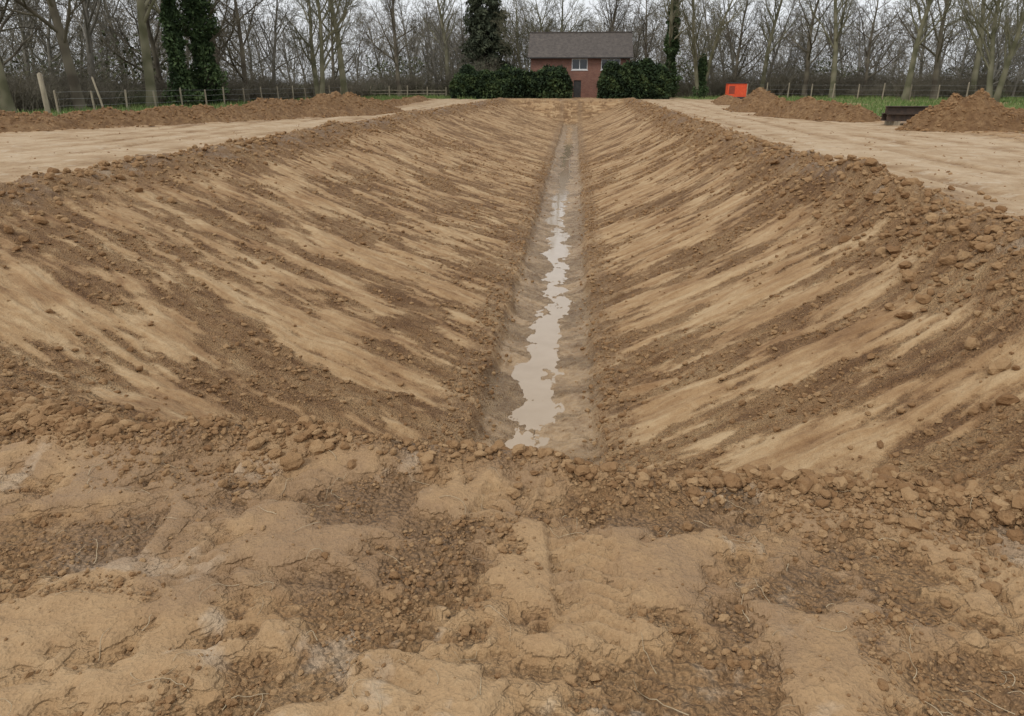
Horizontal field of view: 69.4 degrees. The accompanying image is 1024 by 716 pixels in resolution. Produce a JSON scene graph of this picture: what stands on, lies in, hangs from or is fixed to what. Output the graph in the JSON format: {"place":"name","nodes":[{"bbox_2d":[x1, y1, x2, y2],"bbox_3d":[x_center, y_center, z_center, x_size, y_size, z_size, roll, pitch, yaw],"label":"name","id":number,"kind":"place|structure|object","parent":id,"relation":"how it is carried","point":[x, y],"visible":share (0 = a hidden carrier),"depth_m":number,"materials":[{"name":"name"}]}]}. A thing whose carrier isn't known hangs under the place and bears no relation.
{"place":"outdoors","nodes":[
{"label":"outdoors","id":0,"kind":"place"},
{"bbox_2d":[0,95,1023,715],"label":"ground","id":1,"kind":"structure","parent":0,"point":[66,633],"depth_m":2.78,"materials":[{"name":"soil"}]},
{"bbox_2d":[0,59,16,111],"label":"bare tree","id":2,"kind":"object","parent":1,"relation":"on","point":[6,100],"visible":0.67,"depth_m":44.39,"materials":[{"name":"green plant"}]},
{"bbox_2d":[0,0,54,65],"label":"bare tree","id":3,"kind":"object","parent":1,"relation":"on","point":[17,51],"visible":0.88,"depth_m":47.95,"materials":[{"name":"brown plant"}]},
{"bbox_2d":[0,0,62,58],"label":"bare tree","id":4,"kind":"object","parent":1,"relation":"on","point":[7,17],"visible":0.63,"depth_m":52.22,"materials":[{"name":"brown plant"}]},
{"bbox_2d":[37,73,50,112],"bbox_3d":[-22.478,-12.386,35.637,0.285,2.553,0.244,2,20,4],"label":"wooden post","id":5,"kind":"object","parent":1,"relation":"on","point":[43,92],"visible":0.71,"depth_m":35.43,"materials":[{"name":"brown wood"}]},
{"bbox_2d":[0,0,91,110],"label":"bare tree","id":6,"kind":"object","parent":1,"relation":"on","point":[59,30],"visible":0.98,"depth_m":47.98,"materials":[{"name":"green plant"}]},
{"bbox_2d":[61,0,105,86],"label":"bare tree","id":7,"kind":"object","parent":1,"relation":"on","point":[88,29],"visible":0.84,"depth_m":56.18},
{"bbox_2d":[91,77,103,106],"bbox_3d":[-21.255,-13.259,38.202,0.533,2.412,0.102,2,20,4],"label":"wooden post","id":8,"kind":"object","parent":1,"relation":"on","point":[95,86],"visible":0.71,"depth_m":38.00,"materials":[{"name":"brown wood"}]},
{"bbox_2d":[70,0,192,84],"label":"bare tree","id":9,"kind":"object","parent":1,"relation":"on","point":[154,51],"visible":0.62,"depth_m":62.52,"materials":[{"name":"brown plant"}]},
{"bbox_2d":[0,104,265,132],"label":"soil berm","id":10,"kind":"structure","parent":1,"relation":"on","point":[102,117],"depth_m":32.62,"materials":[{"name":"brown soil"}]},
{"bbox_2d":[136,0,161,107],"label":"bare tree","id":11,"kind":"object","parent":1,"relation":"on","point":[142,18],"visible":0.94,"depth_m":53.40,"materials":[{"name":"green plant"}]},
{"bbox_2d":[129,0,188,105],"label":"bare tree","id":12,"kind":"object","parent":1,"relation":"on","point":[158,11],"visible":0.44,"depth_m":58.44,"materials":[{"name":"brown plant"}]},
{"bbox_2d":[155,0,204,105],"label":"ivy","id":13,"kind":"object","parent":12,"relation":"attached to","point":[169,11],"visible":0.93,"depth_m":58.30,"materials":[{"name":"green plant"}]},
{"bbox_2d":[150,0,246,102],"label":"bare tree","id":14,"kind":"object","parent":1,"relation":"on","point":[219,32],"visible":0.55,"depth_m":59.98,"materials":[{"name":"brown plant"}]},
{"bbox_2d":[177,0,231,104],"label":"ivy","id":15,"kind":"object","parent":14,"relation":"attached to","point":[198,11],"visible":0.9,"depth_m":59.99,"materials":[{"name":"green plant"}]},
{"bbox_2d":[53,86,351,112],"bbox_3d":[-22.806,-22.978,65.116,0.334,1.849,46.422,4,21,9],"label":"wire fence","id":16,"kind":"object","parent":1,"relation":"on","point":[126,101],"visible":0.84,"depth_m":55.20,"materials":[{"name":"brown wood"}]},
{"bbox_2d":[178,0,262,65],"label":"bare tree","id":17,"kind":"object","parent":1,"relation":"on","point":[222,53],"visible":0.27,"depth_m":70.63,"materials":[{"name":"brown plant"}]},
{"bbox_2d":[176,0,276,101],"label":"bare tree","id":18,"kind":"object","parent":1,"relation":"on","point":[241,53],"visible":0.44,"depth_m":65.42,"materials":[{"name":"brown plant"}]},
{"bbox_2d":[282,0,354,94],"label":"bare tree","id":19,"kind":"object","parent":1,"relation":"on","point":[343,84],"visible":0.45,"depth_m":78.06,"materials":[{"name":"brown plant"}]},
{"bbox_2d":[272,0,372,95],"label":"bare tree","id":20,"kind":"object","parent":1,"relation":"on","point":[321,40],"visible":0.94,"depth_m":72.61,"materials":[{"name":"brown plant"}]},
{"bbox_2d":[301,0,380,90],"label":"bare tree","id":21,"kind":"object","parent":1,"relation":"on","point":[333,62],"visible":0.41,"depth_m":85.22,"materials":[{"name":"brown plant"}]},
{"bbox_2d":[349,0,431,95],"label":"bare tree","id":22,"kind":"object","parent":1,"relation":"on","point":[395,46],"visible":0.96,"depth_m":95.77,"materials":[{"name":"brown plant"}]},
{"bbox_2d":[350,85,446,95],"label":"post and rail fence","id":23,"kind":"object","parent":1,"relation":"on","point":[407,90],"visible":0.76,"depth_m":94.72,"materials":[{"name":"brown wood"}]},
{"bbox_2d":[380,95,430,106],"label":"soil berm","id":24,"kind":"structure","parent":1,"relation":"on","point":[405,100],"depth_m":67.50,"materials":[{"name":"brown soil"}]},
{"bbox_2d":[400,0,458,95],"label":"bare tree","id":25,"kind":"object","parent":1,"relation":"on","point":[429,44],"visible":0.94,"depth_m":99.61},
{"bbox_2d":[407,0,464,94],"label":"bare tree","id":26,"kind":"object","parent":1,"relation":"on","point":[452,14],"visible":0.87,"depth_m":103.59,"materials":[{"name":"brown plant"}]},
{"bbox_2d":[448,63,573,98],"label":"hedge","id":27,"kind":"object","parent":1,"relation":"on","point":[504,81],"visible":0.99,"depth_m":89.74,"materials":[{"name":"green plant"}]},
{"bbox_2d":[0,100,1023,494],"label":"trench","id":28,"kind":"object","parent":1,"relation":"in","point":[32,286],"visible":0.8,"depth_m":11.10,"materials":[{"name":"soil"}]},
{"bbox_2d":[0,103,1023,715],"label":"soil crumbs","id":29,"kind":"object","parent":28,"relation":"on","point":[900,507],"visible":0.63,"depth_m":3.15,"materials":[{"name":"brown soil"}]},
{"bbox_2d":[0,98,1023,715],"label":"soil clods","id":30,"kind":"object","parent":28,"relation":"on","point":[38,410],"visible":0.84,"depth_m":8.29,"materials":[{"name":"brown soil"}]},
{"bbox_2d":[504,126,574,448],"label":"puddle water","id":31,"kind":"structure","parent":28,"relation":"in","point":[538,410],"depth_m":12.69,"materials":[{"name":"beige liquid"}]},
{"bbox_2d":[0,47,1023,112],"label":"undergrowth","id":32,"kind":"object","parent":1,"relation":"on","point":[26,94],"visible":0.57,"depth_m":86.65,"materials":[{"name":"brown plant"}]},
{"bbox_2d":[4,450,1023,715],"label":"dry roots","id":33,"kind":"object","parent":1,"relation":"on","point":[486,606],"visible":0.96,"depth_m":2.54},
{"bbox_2d":[4,94,1023,116],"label":"grass","id":34,"kind":"structure","parent":1,"relation":"on","point":[918,100],"depth_m":67.57,"materials":[{"name":"green plant"}]},
{"bbox_2d":[9,425,1021,715],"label":"pebbles","id":35,"kind":"object","parent":1,"relation":"on","point":[489,541],"visible":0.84,"depth_m":2.75,"materials":[{"name":"stone"}]},
{"bbox_2d":[492,0,560,70],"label":"bare tree","id":36,"kind":"object","parent":1,"relation":"on","point":[518,43],"visible":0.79,"depth_m":103.61,"materials":[{"name":"brown plant"}]},
{"bbox_2d":[87,413,1015,596],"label":"stones","id":37,"kind":"object","parent":1,"relation":"on","point":[289,460],"visible":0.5,"depth_m":3.45,"materials":[{"name":"stone"}]},
{"bbox_2d":[520,0,595,38],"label":"bare tree","id":38,"kind":"object","parent":1,"relation":"on","point":[562,19],"visible":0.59,"depth_m":102.52,"materials":[{"name":"brown plant"}]},
{"bbox_2d":[531,58,629,97],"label":"front wall","id":39,"kind":"structure","parent":1,"relation":"on","point":[589,80],"depth_m":93.86,"materials":[{"name":"brick"}]},
{"bbox_2d":[573,80,580,97],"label":"door","id":40,"kind":"structure","parent":39,"relation":"attached to","point":[577,89],"depth_m":94.71,"materials":[{"name":"paint"}]},
{"bbox_2d":[528,33,632,56],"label":"roof","id":41,"kind":"structure","parent":39,"relation":"on","point":[580,44],"depth_m":94.19,"materials":[{"name":"tile"}]},
{"bbox_2d":[528,57,632,57],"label":"gutter","id":42,"kind":"object","parent":41,"relation":"attached to","point":[580,57],"visible":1,"depth_m":92.71,"materials":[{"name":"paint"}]},
{"bbox_2d":[530,31,631,32],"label":"ridge cap","id":43,"kind":"object","parent":41,"relation":"on","point":[589,32],"visible":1,"depth_m":95.40,"materials":[{"name":"tile"}]},
{"bbox_2d":[571,59,619,70],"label":"window frames","id":44,"kind":"structure","parent":39,"relation":"attached to","point":[579,69],"depth_m":93.66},
{"bbox_2d":[572,59,619,68],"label":"window glass","id":45,"kind":"object","parent":44,"relation":"in","point":[583,64],"visible":0.41,"depth_m":93.62,"materials":[{"name":"grey glass"}]},
{"bbox_2d":[586,0,641,45],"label":"bare tree","id":46,"kind":"object","parent":1,"relation":"on","point":[616,6],"visible":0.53,"depth_m":103.88,"materials":[{"name":"brown plant"}]},
{"bbox_2d":[620,0,675,66],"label":"bare tree","id":47,"kind":"object","parent":1,"relation":"on","point":[646,16],"visible":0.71,"depth_m":101.90,"materials":[{"name":"brown plant"}]},
{"bbox_2d":[649,0,704,97],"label":"bare tree","id":48,"kind":"object","parent":1,"relation":"on","point":[671,18],"visible":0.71,"depth_m":91.79,"materials":[{"name":"brown plant"}]},
{"bbox_2d":[662,0,682,97],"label":"ivy","id":49,"kind":"object","parent":48,"relation":"attached to","point":[674,48],"visible":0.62,"depth_m":93.55,"materials":[{"name":"green plant"}]},
{"bbox_2d":[691,53,708,98],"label":"ivy","id":50,"kind":"object","parent":1,"relation":"on","point":[702,73],"visible":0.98,"depth_m":90.88,"materials":[{"name":"green plant"}]},
{"bbox_2d":[670,0,754,96],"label":"bare tree","id":51,"kind":"object","parent":1,"relation":"on","point":[693,39],"visible":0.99,"depth_m":88.13,"materials":[{"name":"brown plant"}]},
{"bbox_2d":[715,0,791,81],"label":"bare tree","id":52,"kind":"object","parent":1,"relation":"on","point":[739,48],"visible":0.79,"depth_m":95.40,"materials":[{"name":"brown plant"}]},
{"bbox_2d":[753,0,810,87],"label":"bare tree","id":53,"kind":"object","parent":1,"relation":"on","point":[768,50],"visible":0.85,"depth_m":92.64,"materials":[{"name":"brown plant"}]},
{"bbox_2d":[778,0,845,96],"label":"bare tree","id":54,"kind":"object","parent":1,"relation":"on","point":[808,57],"visible":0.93,"depth_m":88.63,"materials":[{"name":"brown plant"}]},
{"bbox_2d":[797,0,860,97],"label":"bare tree","id":55,"kind":"object","parent":1,"relation":"on","point":[835,51],"visible":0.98,"depth_m":85.41,"materials":[{"name":"brown plant"}]},
{"bbox_2d":[839,0,918,95],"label":"bare tree","id":56,"kind":"object","parent":1,"relation":"on","point":[868,58],"visible":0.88,"depth_m":92.64,"materials":[{"name":"brown plant"}]},
{"bbox_2d":[746,82,1023,100],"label":"wire fence","id":57,"kind":"object","parent":1,"relation":"on","point":[834,89],"visible":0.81,"depth_m":79.75,"materials":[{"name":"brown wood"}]},
{"bbox_2d":[875,0,985,99],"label":"bare tree","id":58,"kind":"object","parent":1,"relation":"on","point":[937,55],"visible":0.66,"depth_m":78.28,"materials":[{"name":"brown plant"}]},
{"bbox_2d":[893,0,972,100],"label":"bare tree","id":59,"kind":"object","parent":1,"relation":"on","point":[911,69],"visible":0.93,"depth_m":73.78,"materials":[{"name":"brown plant"}]},
{"bbox_2d":[937,0,1013,95],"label":"bare tree","id":60,"kind":"object","parent":1,"relation":"on","point":[975,72],"visible":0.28,"depth_m":83.48,"materials":[{"name":"brown plant"}]},
{"bbox_2d":[945,0,1023,101],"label":"bare tree","id":61,"kind":"object","parent":1,"relation":"on","point":[1012,49],"visible":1,"depth_m":64.56,"materials":[{"name":"brown plant"}]},
{"bbox_2d":[0,97,1023,215],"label":"dirt track","id":62,"kind":"structure","parent":0,"point":[921,152],"depth_m":23.73,"materials":[{"name":"soil"}]},
{"bbox_2d":[242,91,404,119],"bbox_3d":[-10.921,-15.262,44.443,4.936,1.506,14.748,11,23,26],"label":"soil pile","id":63,"kind":"object","parent":62,"relation":"on","point":[332,104],"visible":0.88,"depth_m":42.68,"materials":[{"name":"brown soil"}]},
{"bbox_2d":[596,58,672,98],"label":"hedge","id":64,"kind":"object","parent":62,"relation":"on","point":[647,78],"visible":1,"depth_m":87.92,"materials":[{"name":"green plant"}]},
{"bbox_2d":[710,94,739,104],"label":"soil berm","id":65,"kind":"structure","parent":62,"relation":"on","point":[724,99],"depth_m":65.77,"materials":[{"name":"brown soil"}]},
{"bbox_2d":[725,80,747,98],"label":"site generator","id":66,"kind":"object","parent":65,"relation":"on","point":[737,89],"visible":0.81,"depth_m":79.10,"materials":[{"name":"orange paint"}]},
{"bbox_2d":[737,85,745,95],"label":"door panel","id":67,"kind":"structure","parent":66,"relation":"in","point":[741,88],"depth_m":79.07,"materials":[{"name":"orange paint"}]},
{"bbox_2d":[722,87,777,112],"bbox_3d":[17.775,-18.710,53.494,4.878,1.704,11.716,4,21,12],"label":"soil pile","id":68,"kind":"object","parent":62,"relation":"on","point":[756,100],"visible":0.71,"depth_m":49.66,"materials":[{"name":"brown soil"}]},
{"bbox_2d":[748,96,880,122],"bbox_3d":[16.536,-13.634,40.366,3.156,1.258,9.452,-5,21,-13],"label":"soil pile","id":69,"kind":"object","parent":62,"relation":"on","point":[810,108],"visible":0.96,"depth_m":39.26,"materials":[{"name":"brown soil"}]},
{"bbox_2d":[884,121,900,125],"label":"bearers","id":70,"kind":"object","parent":62,"relation":"on","point":[895,123],"visible":0.43,"depth_m":33.67,"materials":[{"name":"brown wood"}]},
{"bbox_2d":[881,106,932,120],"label":"beams","id":71,"kind":"structure","parent":70,"relation":"on","point":[898,113],"depth_m":33.72,"materials":[{"name":"metal"}]},
{"bbox_2d":[895,88,1023,132],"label":"soil pile","id":72,"kind":"object","parent":62,"relation":"on","point":[980,110],"visible":0.94,"depth_m":29.15,"materials":[{"name":"brown soil"}]},
{"bbox_2d":[0,0,1023,84],"label":"sky","id":73,"kind":"structure","parent":0,"point":[586,3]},
{"label":"field","id":74,"kind":"structure","parent":0,"visible":0},
{"bbox_2d":[457,0,514,71],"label":"conifer tree","id":75,"kind":"object","parent":74,"relation":"on","point":[484,41],"visible":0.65,"depth_m":105.52,"materials":[{"name":"green plant"}]},
{"bbox_2d":[0,0,1023,96],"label":"distant woodland","id":76,"kind":"object","parent":74,"relation":"on","point":[276,32],"visible":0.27,"depth_m":102.52,"materials":[{"name":"brown plant"}]},
{"bbox_2d":[0,0,1023,101],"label":"distant brushwood","id":77,"kind":"object","parent":74,"relation":"on","point":[36,52],"visible":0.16,"depth_m":112.96,"materials":[{"name":"brown plant"}]},
{"bbox_2d":[3,30,1021,95],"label":"evergreen shrubs","id":78,"kind":"object","parent":74,"relation":"on","point":[382,67],"visible":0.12,"depth_m":72.21,"materials":[{"name":"green plant"}]}
]}

